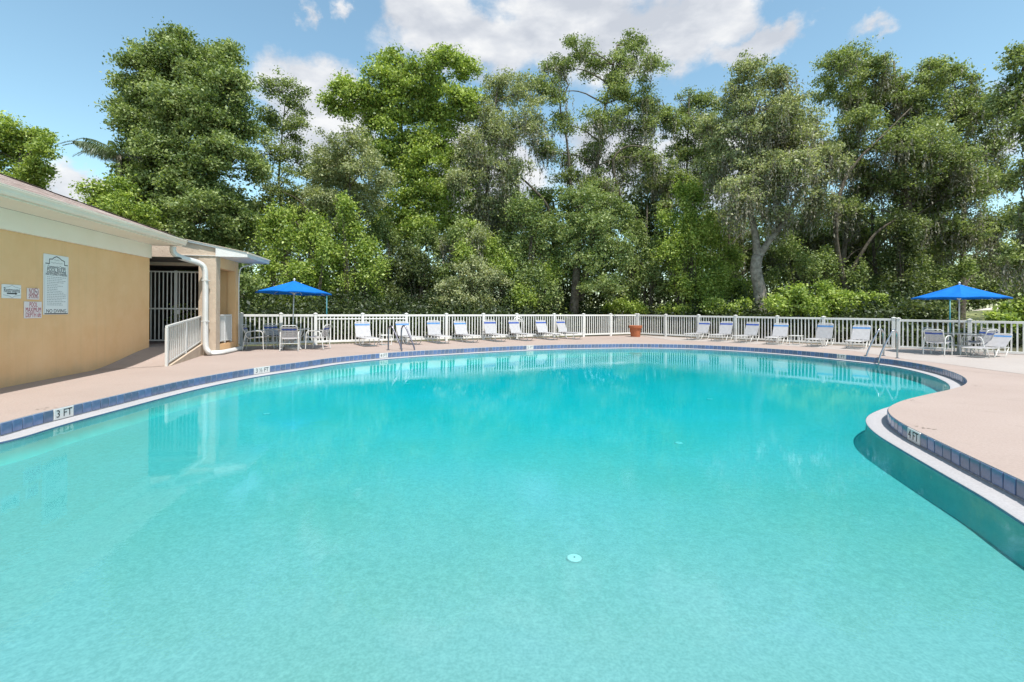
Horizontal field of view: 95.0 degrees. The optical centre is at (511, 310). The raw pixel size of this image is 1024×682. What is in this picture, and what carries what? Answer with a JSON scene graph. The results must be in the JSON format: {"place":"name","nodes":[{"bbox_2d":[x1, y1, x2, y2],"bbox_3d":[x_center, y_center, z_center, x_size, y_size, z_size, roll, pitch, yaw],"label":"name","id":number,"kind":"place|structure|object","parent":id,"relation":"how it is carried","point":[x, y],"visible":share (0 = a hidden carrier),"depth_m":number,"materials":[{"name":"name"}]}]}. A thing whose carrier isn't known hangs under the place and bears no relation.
{"place":"outdoors","nodes":[
{"label":"outdoors","id":0,"kind":"place"},
{"bbox_2d":[0,356,1023,681],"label":"pool floor","id":1,"kind":"structure","parent":0,"point":[434,524],"depth_m":3.71,"materials":[{"name":"teal paint"}]},
{"bbox_2d":[566,554,582,562],"bbox_3d":[0.465,1.843,3.500,0.128,0.010,0.127,0,0,0],"label":"pool inlet","id":2,"kind":"object","parent":1,"relation":"on","point":[575,558],"visible":1,"depth_m":3.48,"materials":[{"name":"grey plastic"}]},
{"bbox_2d":[0,335,1023,480],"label":"pool deck","id":3,"kind":"structure","parent":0,"point":[979,415],"depth_m":8.35,"materials":[{"name":"concrete"}]},
{"bbox_2d":[0,173,269,387],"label":"clubhouse","id":4,"kind":"structure","parent":3,"relation":"on","point":[114,259],"depth_m":10.34,"materials":[{"name":"beige paint"}]},
{"bbox_2d":[1,284,20,298],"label":"restrooms sign","id":5,"kind":"object","parent":4,"relation":"attached to","point":[10,291],"visible":1,"depth_m":8.23,"materials":[{"name":"white"}]},
{"bbox_2d":[24,301,41,317],"bbox_3d":[-8.914,-0.007,8.734,0.016,0.310,0.407,0,0,-12],"label":"pool depth sign","id":6,"kind":"object","parent":4,"relation":"attached to","point":[32,309],"visible":1,"depth_m":8.71,"materials":[{"name":"white"}]},
{"bbox_2d":[27,288,38,299],"bbox_3d":[-8.912,-0.311,8.736,0.016,0.219,0.281,0,0,-12],"label":"no smoking sign","id":7,"kind":"object","parent":4,"relation":"attached to","point":[32,293],"visible":1,"depth_m":8.73,"materials":[{"name":"white"}]},
{"bbox_2d":[43,253,68,314],"bbox_3d":[-9.031,-0.505,9.300,0.017,1.174,0.660,0,0,-12],"label":"pool rules sign","id":8,"kind":"object","parent":4,"relation":"attached to","point":[55,284],"visible":1,"depth_m":9.27,"materials":[{"name":"white"}]},
{"bbox_2d":[149,270,198,340],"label":"security gate","id":9,"kind":"structure","parent":4,"relation":"attached to","point":[176,311],"depth_m":14.00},
{"bbox_2d":[220,314,231,342],"bbox_3d":[-9.078,0.573,14.816,0.060,0.886,1.119,0,0,-12],"label":"porch railing","id":10,"kind":"object","parent":4,"relation":"on","point":[225,327],"visible":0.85,"depth_m":14.83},
{"bbox_2d":[96,338,189,369],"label":"entrance ramp","id":11,"kind":"structure","parent":3,"relation":"on","point":[153,355],"depth_m":11.75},
{"bbox_2d":[165,302,196,333],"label":"shrub","id":12,"kind":"object","parent":3,"relation":"on","point":[181,315],"visible":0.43,"depth_m":16.11,"materials":[{"name":"green plant"}]},
{"bbox_2d":[165,316,201,365],"bbox_3d":[-8.756,0.750,12.582,0.063,1.176,2.927,0,0,-20],"label":"ramp railing","id":13,"kind":"object","parent":3,"relation":"on","point":[184,347],"visible":1,"depth_m":12.31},
{"bbox_2d":[241,324,266,350],"bbox_3d":[-8.758,0.907,15.940,0.695,0.865,0.571,0,0,-18],"label":"patio chair","id":14,"kind":"object","parent":3,"relation":"on","point":[247,333],"visible":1,"depth_m":15.80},
{"bbox_2d":[263,323,287,347],"bbox_3d":[-8.455,0.909,16.767,0.695,0.865,0.571,0,0,30],"label":"patio chair","id":15,"kind":"object","parent":3,"relation":"on","point":[270,331],"visible":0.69,"depth_m":16.83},
{"bbox_2d":[279,325,299,351],"bbox_3d":[-7.374,0.916,15.588,0.571,0.865,0.695,0,0,-20],"label":"patio chair","id":16,"kind":"object","parent":3,"relation":"on","point":[293,335],"visible":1,"depth_m":15.38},
{"bbox_2d":[275,328,309,349],"bbox_3d":[-7.635,0.986,16.300,1.148,0.711,1.148,0,0,-17],"label":"round table","id":17,"kind":"object","parent":3,"relation":"on","point":[284,340],"visible":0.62,"depth_m":16.29,"materials":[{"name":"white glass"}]},
{"bbox_2d":[255,278,331,349],"bbox_3d":[-7.598,0.116,16.341,2.298,2.471,2.298,0,0,-35],"label":"patio umbrella","id":18,"kind":"object","parent":3,"relation":"on","point":[294,288],"visible":0.9,"depth_m":16.06,"materials":[{"name":"blue fabric"}]},
{"bbox_2d":[305,324,330,349],"bbox_3d":[-6.692,0.920,16.248,0.695,0.865,0.571,0,0,3],"label":"patio chair","id":19,"kind":"object","parent":3,"relation":"on","point":[322,333],"visible":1,"depth_m":16.19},
{"bbox_2d":[355,321,379,345],"bbox_3d":[-5.592,0.901,18.105,0.584,0.911,1.562,0,0,-33],"label":"sun lounger","id":20,"kind":"object","parent":3,"relation":"on","point":[362,330],"visible":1,"depth_m":18.55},
{"bbox_2d":[379,334,392,344],"bbox_3d":[-4.982,1.159,18.474,0.440,0.398,0.440,0,0,-31],"label":"side table","id":21,"kind":"object","parent":3,"relation":"on","point":[385,335],"visible":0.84,"depth_m":18.40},
{"bbox_2d":[388,325,414,350],"bbox_3d":[-3.790,1.142,16.100,0.791,1.260,0.697,0,0,35],"label":"pool ladder","id":22,"kind":"object","parent":3,"relation":"on","point":[400,345],"visible":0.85,"depth_m":16.04,"materials":[{"name":"silver metal"}]},
{"bbox_2d":[395,321,423,344],"bbox_3d":[-4.184,0.916,19.128,0.584,0.898,1.578,0,0,-37],"label":"sun lounger","id":23,"kind":"object","parent":3,"relation":"on","point":[399,326],"visible":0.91,"depth_m":19.54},
{"bbox_2d":[239,312,636,346],"bbox_3d":[-1.321,0.778,22.050,19.876,1.309,0.150,0,0,-31],"label":"picket fence","id":24,"kind":"object","parent":3,"relation":"on","point":[554,315],"visible":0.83,"depth_m":20.49,"materials":[{"name":"white plastic"}]},
{"bbox_2d":[426,320,451,343],"bbox_3d":[-3.087,0.902,19.828,0.584,0.938,1.562,0,0,-31],"label":"sun lounger","id":25,"kind":"object","parent":3,"relation":"on","point":[434,329],"visible":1,"depth_m":20.27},
{"bbox_2d":[453,321,480,342],"bbox_3d":[-1.960,0.926,20.501,0.584,0.905,1.565,0,0,-34],"label":"sun lounger","id":26,"kind":"object","parent":3,"relation":"on","point":[460,327],"visible":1,"depth_m":20.93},
{"bbox_2d":[483,320,507,341],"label":"sun lounger","id":27,"kind":"object","parent":3,"relation":"on","point":[490,326],"visible":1,"depth_m":21.67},
{"bbox_2d":[0,344,1023,500],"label":"pool coping","id":28,"kind":"object","parent":3,"relation":"on","point":[1005,481],"visible":0.94,"depth_m":8.76,"materials":[{"name":"tile"}]},
{"bbox_2d":[513,316,523,338],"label":"metal arch","id":29,"kind":"structure","parent":3,"relation":"on","point":[519,321],"depth_m":22.72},
{"bbox_2d":[508,320,535,340],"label":"sun lounger","id":30,"kind":"object","parent":3,"relation":"on","point":[514,326],"visible":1,"depth_m":22.35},
{"bbox_2d":[535,320,561,339],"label":"sun lounger","id":31,"kind":"object","parent":3,"relation":"on","point":[541,325],"visible":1,"depth_m":23.18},
{"bbox_2d":[555,320,583,338],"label":"sun lounger","id":32,"kind":"object","parent":3,"relation":"on","point":[561,326],"visible":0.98,"depth_m":23.60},
{"bbox_2d":[629,325,641,336],"bbox_3d":[6.690,1.125,25.424,0.720,0.610,0.720,0,0,0],"label":"terracotta planter","id":33,"kind":"object","parent":3,"relation":"on","point":[635,330],"visible":1,"depth_m":25.19,"materials":[{"name":"ceramic"}]},
{"bbox_2d":[637,313,895,348],"bbox_3d":[11.028,0.868,22.595,0.154,1.338,11.729,0,0,-41],"label":"picket fence","id":34,"kind":"object","parent":3,"relation":"on","point":[824,319],"visible":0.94,"depth_m":21.55,"materials":[{"name":"white plastic"}]},
{"bbox_2d":[641,335,1023,373],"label":"deck strip","id":35,"kind":"object","parent":3,"relation":"on","point":[1011,363],"visible":0.91,"depth_m":14.91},
{"bbox_2d":[684,321,709,339],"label":"sun lounger","id":36,"kind":"object","parent":35,"relation":"on","point":[703,327],"visible":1,"depth_m":23.47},
{"bbox_2d":[708,321,732,340],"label":"sun lounger","id":37,"kind":"object","parent":35,"relation":"on","point":[725,328],"visible":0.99,"depth_m":22.62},
{"bbox_2d":[731,322,759,342],"bbox_3d":[10.651,0.995,21.414,1.562,0.917,0.584,0,0,-38],"label":"sun lounger","id":38,"kind":"object","parent":35,"relation":"on","point":[751,329],"visible":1,"depth_m":21.69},
{"bbox_2d":[764,323,788,344],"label":"sun lounger","id":39,"kind":"object","parent":35,"relation":"on","point":[780,329],"visible":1,"depth_m":20.75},
{"bbox_2d":[789,335,803,344],"bbox_3d":[12.034,1.261,19.881,0.440,0.398,0.440,0,0,-41],"label":"side table","id":40,"kind":"object","parent":35,"relation":"on","point":[799,339],"visible":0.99,"depth_m":19.86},
{"bbox_2d":[805,323,833,346],"bbox_3d":[12.530,0.994,19.145,1.562,0.941,0.584,0,0,-37],"label":"sun lounger","id":41,"kind":"object","parent":35,"relation":"on","point":[824,330],"visible":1,"depth_m":19.41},
{"bbox_2d":[844,325,870,348],"bbox_3d":[13.384,1.025,18.170,1.590,0.891,0.584,0,0,-44],"label":"sun lounger","id":42,"kind":"object","parent":35,"relation":"on","point":[860,333],"visible":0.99,"depth_m":18.51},
{"bbox_2d":[922,329,952,355],"bbox_3d":[13.985,1.044,15.433,0.695,0.865,0.571,0,0,-30],"label":"patio chair","id":43,"kind":"object","parent":35,"relation":"on","point":[931,338],"visible":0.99,"depth_m":15.35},
{"bbox_2d":[922,328,954,352],"bbox_3d":[14.906,1.049,16.433,0.571,0.865,0.695,0,0,-13],"label":"patio chair","id":44,"kind":"object","parent":35,"relation":"on","point":[953,340],"visible":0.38,"depth_m":16.36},
{"bbox_2d":[938,332,982,354],"bbox_3d":[15.050,1.122,15.800,1.148,0.711,1.148,0,0,-6],"label":"round table","id":45,"kind":"object","parent":35,"relation":"on","point":[980,334],"visible":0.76,"depth_m":15.60,"materials":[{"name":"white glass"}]},
{"bbox_2d":[911,282,1012,354],"bbox_3d":[15.056,0.258,15.800,2.298,2.445,2.298,0,0,18],"label":"patio umbrella","id":46,"kind":"object","parent":35,"relation":"on","point":[959,292],"visible":0.96,"depth_m":15.54,"materials":[{"name":"blue fabric"}]},
{"bbox_2d":[961,330,995,355],"bbox_3d":[15.306,1.052,15.388,0.571,0.865,0.695,0,0,-21],"label":"patio chair","id":47,"kind":"object","parent":35,"relation":"on","point":[989,335],"visible":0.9,"depth_m":15.22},
{"bbox_2d":[966,328,998,354],"bbox_3d":[16.007,1.056,15.959,0.695,0.865,0.571,0,0,-15],"label":"patio chair","id":48,"kind":"object","parent":35,"relation":"on","point":[982,331],"visible":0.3,"depth_m":16.13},
{"bbox_2d":[961,333,1012,357],"bbox_3d":[15.105,1.111,14.925,1.776,0.739,0.584,0,0,-23],"label":"sun lounger","id":49,"kind":"object","parent":35,"relation":"on","point":[998,341],"visible":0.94,"depth_m":15.00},
{"bbox_2d":[866,328,899,363],"bbox_3d":[11.485,1.227,14.598,0.732,1.304,1.177,0,0,13],"label":"pool ladder","id":50,"kind":"object","parent":3,"relation":"on","point":[882,352],"visible":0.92,"depth_m":14.28,"materials":[{"name":"silver metal"}]},
{"bbox_2d":[896,317,1023,353],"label":"picket fence","id":51,"kind":"object","parent":3,"relation":"on","point":[900,320],"visible":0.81,"depth_m":16.74,"materials":[{"name":"white plastic"}]},
{"bbox_2d":[0,348,1023,566],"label":"pool wall","id":52,"kind":"structure","parent":0,"point":[998,528],"depth_m":5.95,"materials":[{"name":"paint"}]},
{"bbox_2d":[0,348,1023,522],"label":"gutter ledge","id":53,"kind":"object","parent":52,"relation":"on","point":[879,425],"visible":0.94,"depth_m":5.95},
{"bbox_2d":[0,348,1023,525],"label":"lip trim","id":54,"kind":"structure","parent":52,"relation":"attached to","point":[994,505],"depth_m":7.00,"materials":[{"name":"blue tile"}]},
{"bbox_2d":[0,0,1023,311],"label":"sky","id":55,"kind":"structure","parent":0,"point":[52,51],"materials":[{"name":"blue"}]},
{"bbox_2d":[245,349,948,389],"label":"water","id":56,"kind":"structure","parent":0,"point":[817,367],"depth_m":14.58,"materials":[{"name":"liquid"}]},
{"bbox_2d":[238,313,1022,351],"bbox_3d":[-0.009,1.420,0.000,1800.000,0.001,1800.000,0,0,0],"label":"ground","id":57,"kind":"structure","parent":0,"point":[1020,349],"depth_m":22.84,"materials":[{"name":"concrete"}]},
{"bbox_2d":[0,110,68,188],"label":"broadleaf tree","id":58,"kind":"object","parent":57,"relation":"on","point":[22,152],"visible":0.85,"depth_m":30.76,"materials":[{"name":"green plant"}]},
{"bbox_2d":[58,137,166,199],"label":"palm tree","id":59,"kind":"object","parent":57,"relation":"on","point":[107,153],"visible":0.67,"depth_m":23.46,"materials":[{"name":"plant"}]},
{"bbox_2d":[68,169,169,229],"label":"tree","id":60,"kind":"object","parent":57,"relation":"on","point":[101,196],"visible":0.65,"depth_m":21.40,"materials":[{"name":"green plant"}]},
{"bbox_2d":[88,16,276,252],"bbox_3d":[-17.429,-6.956,25.160,10.400,16.595,6.344,0,0,20],"label":"dense tree","id":61,"kind":"object","parent":57,"relation":"on","point":[178,88],"visible":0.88,"depth_m":23.87,"materials":[{"name":"green plant"}]},
{"bbox_2d":[238,263,274,340],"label":"shrub","id":62,"kind":"object","parent":57,"relation":"on","point":[248,283],"visible":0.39,"depth_m":20.81,"materials":[{"name":"green plant"}]},
{"bbox_2d":[247,65,328,273],"bbox_3d":[-13.559,-6.545,29.201,5.271,15.776,5.246,0,0,0],"label":"oak tree","id":63,"kind":"object","parent":57,"relation":"on","point":[271,117],"visible":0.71,"depth_m":28.20,"materials":[{"name":"green plant"}]},
{"bbox_2d":[244,197,348,336],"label":"tree","id":64,"kind":"object","parent":57,"relation":"on","point":[276,221],"visible":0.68,"depth_m":23.88,"materials":[{"name":"green plant"}]},
{"bbox_2d":[280,192,333,279],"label":"tree trunk","id":65,"kind":"object","parent":57,"relation":"on","point":[301,227],"visible":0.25,"depth_m":27.14,"materials":[{"name":"brown plant"}]},
{"bbox_2d":[282,159,358,276],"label":"oak tree","id":66,"kind":"object","parent":57,"relation":"on","point":[325,209],"visible":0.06,"depth_m":32.75,"materials":[{"name":"green plant"}]},
{"bbox_2d":[294,124,401,294],"bbox_3d":[-9.342,-4.406,26.654,6.727,11.563,4.792,0,0,24],"label":"oak tree","id":67,"kind":"object","parent":57,"relation":"on","point":[339,169],"visible":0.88,"depth_m":25.89,"materials":[{"name":"green plant"}]},
{"bbox_2d":[324,189,395,335],"bbox_3d":[-8.242,-2.488,25.105,4.496,7.752,3.190,0,0,0],"label":"vine thicket","id":68,"kind":"object","parent":57,"relation":"on","point":[360,278],"visible":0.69,"depth_m":24.47,"materials":[{"name":"green plant"}]},
{"bbox_2d":[314,41,497,286],"bbox_3d":[-6.724,-8.100,30.115,11.715,18.990,6.138,0,0,0],"label":"broadleaf tree","id":69,"kind":"object","parent":57,"relation":"on","point":[414,153],"visible":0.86,"depth_m":28.90,"materials":[{"name":"green plant"}]},
{"bbox_2d":[371,236,447,310],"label":"thicket","id":70,"kind":"object","parent":57,"relation":"on","point":[408,269],"visible":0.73,"depth_m":26.51,"materials":[{"name":"green plant"}]},
{"bbox_2d":[390,196,444,298],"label":"tree trunk","id":71,"kind":"object","parent":57,"relation":"on","point":[418,226],"visible":0.2,"depth_m":29.15,"materials":[{"name":"brown plant"}]},
{"bbox_2d":[366,209,481,332],"bbox_3d":[-5.468,-2.324,28.264,7.421,7.436,3.526,0,0,0],"label":"vine thicket","id":72,"kind":"object","parent":57,"relation":"on","point":[392,237],"visible":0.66,"depth_m":27.56,"materials":[{"name":"green plant"}]},
{"bbox_2d":[429,254,514,334],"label":"bush","id":73,"kind":"object","parent":57,"relation":"on","point":[484,278],"visible":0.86,"depth_m":25.90,"materials":[{"name":"green plant"}]},
{"bbox_2d":[436,65,551,273],"bbox_3d":[-1.007,-7.047,28.986,6.747,16.990,5.529,0,0,8],"label":"oak tree","id":74,"kind":"object","parent":57,"relation":"on","point":[488,205],"visible":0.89,"depth_m":28.20,"materials":[{"name":"green plant"}]},
{"bbox_2d":[448,214,566,333],"bbox_3d":[-0.125,-2.189,27.450,7.124,7.238,3.025,0,0,0],"label":"vine thicket","id":75,"kind":"object","parent":57,"relation":"on","point":[491,251],"visible":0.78,"depth_m":27.10,"materials":[{"name":"green plant"}]},
{"bbox_2d":[474,179,559,281],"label":"oak tree","id":76,"kind":"object","parent":57,"relation":"on","point":[546,193],"visible":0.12,"depth_m":33.20,"materials":[{"name":"green plant"}]},
{"bbox_2d":[492,185,566,333],"bbox_3d":[0.883,-2.929,27.903,4.653,8.742,3.404,0,0,0],"label":"vine thicket","id":77,"kind":"object","parent":57,"relation":"on","point":[527,273],"visible":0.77,"depth_m":27.47,"materials":[{"name":"green plant"}]},
{"bbox_2d":[142,167,1023,330],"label":"background woods","id":78,"kind":"object","parent":57,"relation":"on","point":[593,298],"visible":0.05,"depth_m":35.08,"materials":[{"name":"green plant"}]},
{"bbox_2d":[488,27,680,328],"bbox_3d":[5.096,-8.940,31.070,13.117,20.886,5.279,0,0,0],"label":"oak tree","id":79,"kind":"object","parent":57,"relation":"on","point":[643,155],"visible":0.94,"depth_m":30.65,"materials":[{"name":"green plant"}]},
{"bbox_2d":[599,295,650,332],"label":"bush","id":80,"kind":"object","parent":57,"relation":"on","point":[625,306],"visible":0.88,"depth_m":28.63,"materials":[{"name":"green plant"}]},
{"bbox_2d":[239,275,1022,346],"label":"undergrowth","id":81,"kind":"object","parent":57,"relation":"on","point":[399,307],"visible":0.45,"depth_m":22.65,"materials":[{"name":"green plant"}]},
{"bbox_2d":[530,181,641,314],"bbox_3d":[4.543,-3.800,27.841,6.989,8.282,5.508,0,0,0],"label":"vine covered tree","id":82,"kind":"object","parent":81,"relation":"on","point":[584,218],"visible":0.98,"depth_m":27.09,"materials":[{"name":"green plant"}]},
{"bbox_2d":[627,205,647,332],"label":"tree trunk","id":83,"kind":"object","parent":57,"relation":"on","point":[641,263],"visible":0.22,"depth_m":31.05,"materials":[{"name":"brown plant"}]},
{"bbox_2d":[612,212,673,332],"bbox_3d":[8.428,-2.377,29.282,4.530,7.711,2.701,0,0,18],"label":"vine thicket","id":84,"kind":"object","parent":57,"relation":"on","point":[653,271],"visible":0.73,"depth_m":29.23,"materials":[{"name":"green plant"}]},
{"bbox_2d":[615,166,682,328],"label":"oak tree","id":85,"kind":"object","parent":57,"relation":"on","point":[642,212],"visible":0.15,"depth_m":34.14,"materials":[{"name":"green plant"}]},
{"bbox_2d":[654,298,696,330],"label":"bush","id":86,"kind":"object","parent":57,"relation":"on","point":[677,308],"visible":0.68,"depth_m":27.10,"materials":[{"name":"green plant"}]},
{"bbox_2d":[638,84,735,234],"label":"oak tree","id":87,"kind":"object","parent":57,"relation":"on","point":[685,148],"visible":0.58,"depth_m":32.28,"materials":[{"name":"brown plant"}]},
{"bbox_2d":[649,169,738,334],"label":"ivy column","id":88,"kind":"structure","parent":57,"relation":"on","point":[688,242],"depth_m":27.52,"materials":[{"name":"green plant"}]},
{"bbox_2d":[703,218,752,332],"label":"vine thicket","id":89,"kind":"object","parent":57,"relation":"on","point":[734,254],"visible":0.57,"depth_m":28.71,"materials":[{"name":"green plant"}]},
{"bbox_2d":[698,295,757,336],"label":"bush","id":90,"kind":"object","parent":57,"relation":"on","point":[710,304],"visible":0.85,"depth_m":25.29,"materials":[{"name":"green plant"}]},
{"bbox_2d":[704,203,751,296],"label":"tree trunk","id":91,"kind":"object","parent":57,"relation":"on","point":[734,240],"visible":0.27,"depth_m":30.16,"materials":[{"name":"brown plant"}]},
{"bbox_2d":[700,209,796,294],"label":"oak tree","id":92,"kind":"object","parent":57,"relation":"on","point":[748,245],"visible":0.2,"depth_m":33.10,"materials":[{"name":"green plant"}]},
{"bbox_2d":[681,48,856,314],"bbox_3d":[14.173,-6.623,25.344,8.780,13.974,5.661,0,0,0],"label":"oak tree","id":93,"kind":"object","parent":57,"relation":"on","point":[784,125],"visible":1,"depth_m":24.52,"materials":[{"name":"green plant"}]},
{"bbox_2d":[763,229,886,296],"bbox_3d":[19.061,-1.736,28.521,7.308,6.568,3.341,0,0,0],"label":"vine thicket","id":94,"kind":"object","parent":57,"relation":"on","point":[827,260],"visible":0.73,"depth_m":28.14,"materials":[{"name":"green plant"}]},
{"bbox_2d":[760,278,893,341],"bbox_3d":[14.889,-0.019,22.359,6.313,3.094,2.887,0,0,0],"label":"bush","id":95,"kind":"object","parent":57,"relation":"on","point":[797,296],"visible":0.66,"depth_m":21.90,"materials":[{"name":"green plant"}]},
{"bbox_2d":[775,208,906,291],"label":"oak tree","id":96,"kind":"object","parent":57,"relation":"on","point":[821,239],"visible":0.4,"depth_m":33.44,"materials":[{"name":"green plant"}]},
{"bbox_2d":[823,200,874,291],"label":"tree trunk","id":97,"kind":"object","parent":57,"relation":"on","point":[844,249],"visible":0.36,"depth_m":29.12,"materials":[{"name":"brown plant"}]},
{"bbox_2d":[851,210,890,291],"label":"tree trunk","id":98,"kind":"object","parent":57,"relation":"on","point":[874,264],"visible":0.35,"depth_m":31.15,"materials":[{"name":"brown plant"}]},
{"bbox_2d":[857,290,896,342],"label":"bush","id":99,"kind":"object","parent":57,"relation":"on","point":[882,297],"visible":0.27,"depth_m":21.65,"materials":[{"name":"green plant"}]},
{"bbox_2d":[799,34,1023,325],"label":"oak tree","id":100,"kind":"object","parent":57,"relation":"on","point":[957,177],"visible":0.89,"depth_m":28.16,"materials":[{"name":"green plant"}]},
{"bbox_2d":[875,198,947,325],"bbox_3d":[23.386,-2.436,27.405,4.395,8.007,3.050,0,0,0],"label":"thicket","id":101,"kind":"object","parent":57,"relation":"on","point":[896,260],"visible":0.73,"depth_m":26.93,"materials":[{"name":"green plant"}]},
{"bbox_2d":[886,296,964,345],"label":"bush","id":102,"kind":"object","parent":57,"relation":"on","point":[937,310],"visible":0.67,"depth_m":20.26,"materials":[{"name":"green plant"}]},
{"bbox_2d":[893,245,980,323],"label":"vine thicket","id":103,"kind":"object","parent":57,"relation":"on","point":[964,267],"visible":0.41,"depth_m":27.55,"materials":[{"name":"green plant"}]},
{"bbox_2d":[949,300,950,347],"bbox_3d":[17.352,0.552,18.600,0.060,1.945,0.057,0,0,0],"label":"garden pole","id":104,"kind":"object","parent":57,"relation":"on","point":[950,319],"visible":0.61,"depth_m":18.58,"materials":[{"name":"teal"}]},
{"bbox_2d":[923,232,1009,326],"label":"oak tree","id":105,"kind":"object","parent":57,"relation":"on","point":[985,258],"visible":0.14,"depth_m":33.47,"materials":[{"name":"green plant"}]},
{"bbox_2d":[948,205,990,330],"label":"tree trunk","id":106,"kind":"object","parent":57,"relation":"on","point":[963,309],"visible":0.31,"depth_m":29.91,"materials":[{"name":"brown plant"}]},
{"bbox_2d":[927,253,1021,310],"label":"hedge","id":107,"kind":"object","parent":57,"relation":"on","point":[992,287],"visible":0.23,"depth_m":59.01,"materials":[{"name":"green plant"}]},
{"bbox_2d":[962,320,1007,339],"bbox_3d":[20.492,0.961,20.436,1.756,1.184,1.760,0,0,0],"label":"palmetto","id":108,"kind":"object","parent":57,"relation":"on","point":[979,328],"visible":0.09,"depth_m":20.57,"materials":[{"name":"green plant"}]},
{"bbox_2d":[974,39,1023,301],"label":"oak tree","id":109,"kind":"object","parent":57,"relation":"on","point":[1008,102],"visible":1,"depth_m":20.43,"materials":[{"name":"green plant"}]},
{"bbox_2d":[977,292,1023,347],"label":"bush","id":110,"kind":"object","parent":57,"relation":"on","point":[1007,311],"visible":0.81,"depth_m":18.82,"materials":[{"name":"green plant"}]},
{"bbox_2d":[954,310,1012,327],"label":"lawn","id":111,"kind":"structure","parent":0,"point":[978,316],"depth_m":43.18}
]}

